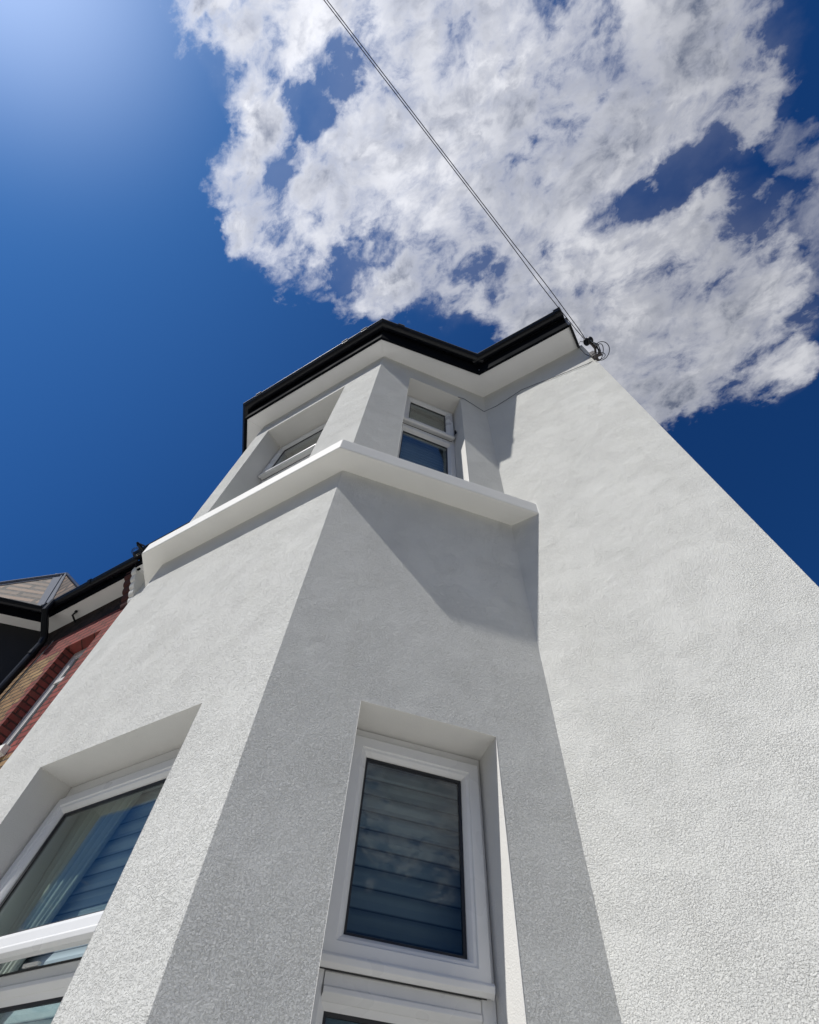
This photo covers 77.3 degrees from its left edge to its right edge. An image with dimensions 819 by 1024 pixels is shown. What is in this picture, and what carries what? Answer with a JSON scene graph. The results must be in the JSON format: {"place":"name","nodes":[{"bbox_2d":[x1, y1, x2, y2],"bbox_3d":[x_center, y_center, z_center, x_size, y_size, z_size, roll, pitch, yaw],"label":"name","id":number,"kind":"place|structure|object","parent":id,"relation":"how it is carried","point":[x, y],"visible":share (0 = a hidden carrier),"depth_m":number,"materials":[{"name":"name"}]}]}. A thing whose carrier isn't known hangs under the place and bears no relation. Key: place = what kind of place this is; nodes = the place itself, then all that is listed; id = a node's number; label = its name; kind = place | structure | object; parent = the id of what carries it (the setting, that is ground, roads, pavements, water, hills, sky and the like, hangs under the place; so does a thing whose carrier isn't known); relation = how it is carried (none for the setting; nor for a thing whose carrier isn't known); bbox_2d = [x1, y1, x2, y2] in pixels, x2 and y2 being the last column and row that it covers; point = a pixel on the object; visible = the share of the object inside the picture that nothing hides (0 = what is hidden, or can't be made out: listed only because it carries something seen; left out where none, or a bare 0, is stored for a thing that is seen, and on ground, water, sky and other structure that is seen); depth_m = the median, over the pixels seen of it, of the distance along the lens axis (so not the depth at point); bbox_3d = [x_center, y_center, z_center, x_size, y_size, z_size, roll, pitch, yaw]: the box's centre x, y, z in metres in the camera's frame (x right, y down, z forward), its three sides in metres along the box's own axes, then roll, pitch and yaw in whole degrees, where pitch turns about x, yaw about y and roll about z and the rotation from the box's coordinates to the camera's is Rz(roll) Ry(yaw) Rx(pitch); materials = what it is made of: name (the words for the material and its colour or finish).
{"place":"outdoors","nodes":[
{"label":"outdoors","id":0,"kind":"place"},
{"bbox_2d":[0,557,144,768],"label":"brick house","id":1,"kind":"structure","parent":0,"point":[54,628],"depth_m":6.53,"materials":[{"name":"brick"}]},
{"bbox_2d":[0,647,87,756],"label":"window","id":2,"kind":"structure","parent":1,"relation":"in","point":[4,748],"depth_m":5.57,"materials":[{"name":"plastic"}]},
{"bbox_2d":[131,542,144,555],"bbox_3d":[-3.233,0.463,6.140,0.169,0.123,0.131,34,-63,-16],"label":"cable clamp","id":3,"kind":"object","parent":1,"relation":"attached to","point":[140,546],"visible":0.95,"depth_m":6.13,"materials":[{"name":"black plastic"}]},
{"bbox_2d":[0,0,818,586],"label":"sky","id":4,"kind":"structure","parent":0,"point":[201,201],"materials":[{"name":"blue"}]},
{"label":"garden path","id":5,"kind":"structure","parent":0,"visible":0},
{"bbox_2d":[0,307,818,1023],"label":"rendered house","id":6,"kind":"structure","parent":5,"relation":"on","point":[406,685],"depth_m":1.82,"materials":[{"name":"paint"}]},
{"bbox_2d":[0,748,180,1023],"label":"window","id":7,"kind":"structure","parent":6,"relation":"in","point":[56,893],"depth_m":1.81,"materials":[{"name":"white plastic"}]},
{"bbox_2d":[258,422,326,484],"bbox_3d":[-0.954,-0.379,4.379,0.937,1.771,0.126,-25,-63,17],"label":"window","id":8,"kind":"structure","parent":6,"relation":"in","point":[297,451],"depth_m":4.79,"materials":[{"name":"white plastic"}]},
{"bbox_2d":[311,729,496,1023],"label":"window","id":9,"kind":"structure","parent":6,"relation":"in","point":[407,937],"depth_m":1.53,"materials":[{"name":"white plastic"}]},
{"bbox_2d":[397,396,455,476],"bbox_3d":[0.122,-0.548,4.222,0.518,1.785,0.172,20,-60,-9],"label":"window","id":10,"kind":"structure","parent":6,"relation":"in","point":[424,441],"depth_m":4.35,"materials":[{"name":"white plastic"}]},
{"bbox_2d":[459,361,591,411],"bbox_3d":[1.077,-1.144,4.740,1.251,0.194,0.180,-15,-61,12],"label":"wall cable","id":11,"kind":"object","parent":6,"relation":"attached to","point":[526,387],"depth_m":4.81,"materials":[{"name":"white plastic"}]},
{"bbox_2d":[578,336,609,360],"bbox_3d":[1.646,-1.435,4.511,0.262,0.200,0.179,31,-62,-15],"label":"cable bracket","id":12,"kind":"object","parent":6,"relation":"attached to","point":[594,354],"visible":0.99,"depth_m":4.51,"materials":[{"name":"black plastic"}]},
{"bbox_2d":[324,0,583,338],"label":"overhead cable","id":13,"kind":"object","parent":12,"relation":"attached to","point":[449,164],"visible":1,"depth_m":4.23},
{"bbox_2d":[327,0,584,337],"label":"overhead cable","id":14,"kind":"object","parent":12,"relation":"attached to","point":[453,165],"visible":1,"depth_m":4.23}
]}

